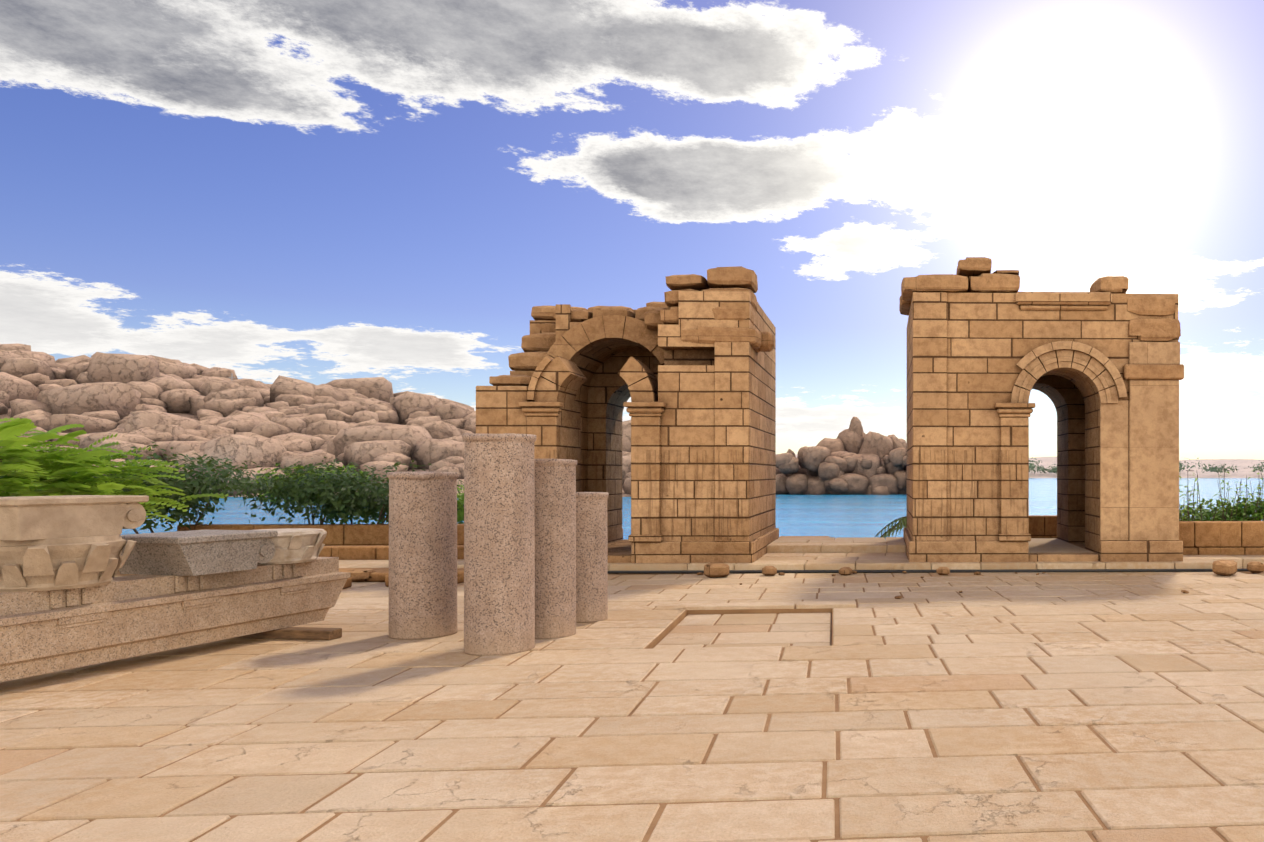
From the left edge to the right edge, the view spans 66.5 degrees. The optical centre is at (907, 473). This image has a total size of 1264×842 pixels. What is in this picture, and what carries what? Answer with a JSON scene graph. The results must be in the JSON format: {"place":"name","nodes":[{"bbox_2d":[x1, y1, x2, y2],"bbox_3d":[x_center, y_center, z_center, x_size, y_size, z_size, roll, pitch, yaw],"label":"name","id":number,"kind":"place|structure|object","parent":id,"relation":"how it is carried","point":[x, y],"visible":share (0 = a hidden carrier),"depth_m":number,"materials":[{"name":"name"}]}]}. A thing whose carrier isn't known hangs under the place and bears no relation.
{"place":"outdoors","nodes":[
{"label":"outdoors","id":0,"kind":"place"},
{"bbox_2d":[115,570,137,575],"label":"island ground","id":1,"kind":"structure","parent":0,"point":[118,573],"depth_m":18.03,"materials":[{"name":"beige stone"}]},
{"bbox_2d":[0,469,60,496],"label":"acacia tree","id":2,"kind":"object","parent":1,"relation":"on","point":[29,486],"visible":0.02,"depth_m":16.94,"materials":[{"name":"green plant"}]},
{"bbox_2d":[0,418,228,521],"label":"fronds","id":3,"kind":"object","parent":1,"relation":"on","point":[38,467],"visible":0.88,"depth_m":13.77,"materials":[{"name":"green plant"}]},
{"bbox_2d":[11,442,282,533],"bbox_3d":[-17.014,0.746,20.241,6.754,2.894,3.132,0,0,-2],"label":"dark bush","id":4,"kind":"object","parent":1,"relation":"on","point":[204,482],"visible":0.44,"depth_m":19.81,"materials":[{"name":"green plant"}]},
{"bbox_2d":[250,464,368,523],"bbox_3d":[-14.759,0.971,22.463,2.627,2.431,2.092,0,0,-2],"label":"tall shrub","id":5,"kind":"object","parent":1,"relation":"on","point":[273,472],"visible":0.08,"depth_m":22.27,"materials":[{"name":"green plant"}]},
{"bbox_2d":[234,457,463,525],"bbox_3d":[-12.882,0.894,21.335,5.427,2.605,3.417,0,0,-2],"label":"dark bush","id":6,"kind":"object","parent":1,"relation":"on","point":[342,499],"visible":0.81,"depth_m":20.59,"materials":[{"name":"green plant"}]},
{"bbox_2d":[385,485,463,523],"bbox_3d":[-11.558,1.188,22.885,2.560,2.005,2.356,0,0,-2],"label":"shrub","id":7,"kind":"object","parent":1,"relation":"on","point":[460,511],"visible":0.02,"depth_m":22.26,"materials":[{"name":"green plant"}]},
{"bbox_2d":[0,568,1263,841],"bbox_3d":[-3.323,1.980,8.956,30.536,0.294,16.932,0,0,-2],"label":"stone paving","id":8,"kind":"structure","parent":1,"relation":"on","point":[890,778],"depth_m":6.80,"materials":[{"name":"beige stone"}]},
{"bbox_2d":[234,627,341,639],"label":"timber chocks","id":9,"kind":"object","parent":8,"relation":"on","point":[307,633],"visible":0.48,"depth_m":10.24,"materials":[{"name":"brown wood"}]},
{"bbox_2d":[0,557,350,681],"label":"granite entablature","id":10,"kind":"structure","parent":9,"relation":"on","point":[115,618],"depth_m":8.91,"materials":[{"name":"beige stone"}]},
{"bbox_2d":[0,534,136,591],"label":"carved capital","id":11,"kind":"object","parent":10,"relation":"on","point":[56,564],"visible":0.94,"depth_m":8.02,"materials":[{"name":"stone"}]},
{"bbox_2d":[0,495,148,540],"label":"stone capital top","id":12,"kind":"object","parent":11,"relation":"on","point":[36,517],"visible":1,"depth_m":8.12,"materials":[{"name":"stone"}]},
{"bbox_2d":[118,530,277,575],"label":"stone block","id":13,"kind":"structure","parent":10,"relation":"on","point":[192,553],"depth_m":9.27,"materials":[{"name":"stone"}]},
{"bbox_2d":[257,528,326,564],"bbox_3d":[-7.363,0.852,10.630,0.954,0.365,0.954,0,0,13],"label":"marble capital","id":14,"kind":"object","parent":10,"relation":"on","point":[297,545],"visible":0.48,"depth_m":10.45,"materials":[{"name":"beige stone"}]},
{"bbox_2d":[339,568,463,588],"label":"loose slabs","id":15,"kind":"structure","parent":8,"relation":"on","point":[380,575],"depth_m":15.63,"materials":[{"name":"beige stone"}]},
{"bbox_2d":[387,472,458,639],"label":"granite column","id":16,"kind":"structure","parent":8,"relation":"on","point":[422,555],"depth_m":10.30,"materials":[{"name":"grey stone"}]},
{"bbox_2d":[462,433,536,655],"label":"granite column","id":17,"kind":"structure","parent":8,"relation":"on","point":[499,554],"depth_m":9.38,"materials":[{"name":"grey stone"}]},
{"bbox_2d":[534,459,576,638],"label":"granite column","id":18,"kind":"structure","parent":8,"relation":"on","point":[555,543],"depth_m":10.30,"materials":[{"name":"grey stone"}]},
{"bbox_2d":[576,492,608,622],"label":"granite column","id":19,"kind":"structure","parent":8,"relation":"on","point":[591,563],"depth_m":11.43,"materials":[{"name":"grey stone"}]},
{"bbox_2d":[350,559,1263,598],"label":"fallen stones","id":20,"kind":"object","parent":8,"relation":"on","point":[1222,567],"visible":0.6,"depth_m":16.51,"materials":[{"name":"stone"}]},
{"bbox_2d":[608,569,1263,573],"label":"ground pipe","id":21,"kind":"object","parent":8,"relation":"on","point":[934,571],"visible":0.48,"depth_m":17.11,"materials":[{"name":"black"}]},
{"bbox_2d":[177,515,1263,559],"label":"parapet walls","id":22,"kind":"structure","parent":1,"relation":"on","point":[356,541],"depth_m":19.02,"materials":[{"name":"brown stone"}]},
{"bbox_2d":[339,537,1263,573],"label":"gate platform paving","id":23,"kind":"structure","parent":1,"relation":"on","point":[827,553],"depth_m":17.58,"materials":[{"name":"beige stone"}]},
{"bbox_2d":[476,266,778,563],"bbox_3d":[-5.519,-1.075,19.392,5.657,5.898,4.585,0,0,-2],"label":"ruined archway","id":24,"kind":"object","parent":23,"relation":"on","point":[688,366],"visible":0.94,"depth_m":17.35,"materials":[{"name":"stone"}]},
{"bbox_2d":[899,257,1183,562],"bbox_3d":[2.556,-1.164,19.623,5.461,6.077,4.585,0,0,-2],"label":"stone archway","id":25,"kind":"object","parent":23,"relation":"on","point":[1100,366],"visible":0.96,"depth_m":17.52,"materials":[{"name":"stone"}]},
{"bbox_2d":[780,536,828,536],"bbox_3d":[-2.503,2.007,21.997,1.220,0.935,0.600,0,0,-2],"label":"quay ledge","id":26,"kind":"object","parent":1,"relation":"on","point":[804,536],"visible":0.06,"depth_m":22.14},
{"bbox_2d":[875,516,906,538],"bbox_3d":[0.600,1.583,22.975,3.136,1.383,2.542,0,0,33],"label":"palm frond","id":27,"kind":"object","parent":1,"relation":"on","point":[901,523],"visible":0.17,"depth_m":22.58,"materials":[{"name":"green plant"}]},
{"bbox_2d":[1179,495,1263,520],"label":"shrub","id":28,"kind":"object","parent":1,"relation":"on","point":[1205,517],"visible":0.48,"depth_m":20.77,"materials":[{"name":"green plant"}]},
{"bbox_2d":[1179,466,1263,520],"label":"reeds","id":29,"kind":"object","parent":1,"relation":"on","point":[1257,499],"visible":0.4,"depth_m":20.40,"materials":[{"name":"green plant"}]},
{"bbox_2d":[0,343,630,496],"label":"granite hill","id":30,"kind":"structure","parent":0,"point":[166,404],"depth_m":302.25,"materials":[{"name":"brown stone"}]},
{"bbox_2d":[0,0,1263,459],"label":"sky","id":31,"kind":"structure","parent":0,"point":[317,192],"materials":[{"name":"blue"}]},
{"bbox_2d":[120,478,1263,539],"bbox_3d":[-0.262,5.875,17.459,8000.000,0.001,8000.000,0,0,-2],"label":"water","id":32,"kind":"structure","parent":0,"point":[847,516],"depth_m":143.70,"materials":[{"name":"blue liquid"}]},
{"bbox_2d":[776,417,906,494],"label":"rock outcrop","id":33,"kind":"object","parent":32,"relation":"on","point":[854,459],"visible":0.62,"depth_m":252.16,"materials":[{"name":"brown stone"}]},
{"bbox_2d":[776,454,1263,477],"bbox_3d":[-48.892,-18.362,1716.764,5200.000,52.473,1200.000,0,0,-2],"label":"shore hill","id":34,"kind":"structure","parent":0,"point":[1244,470],"depth_m":1256.48,"materials":[{"name":"beige stone"}]},
{"bbox_2d":[1029,457,1263,473],"bbox_3d":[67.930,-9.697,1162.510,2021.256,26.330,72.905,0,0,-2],"label":"treeline","id":35,"kind":"object","parent":34,"relation":"on","point":[1032,466],"visible":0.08,"depth_m":1160.37,"materials":[{"name":"green plant"}]}
]}

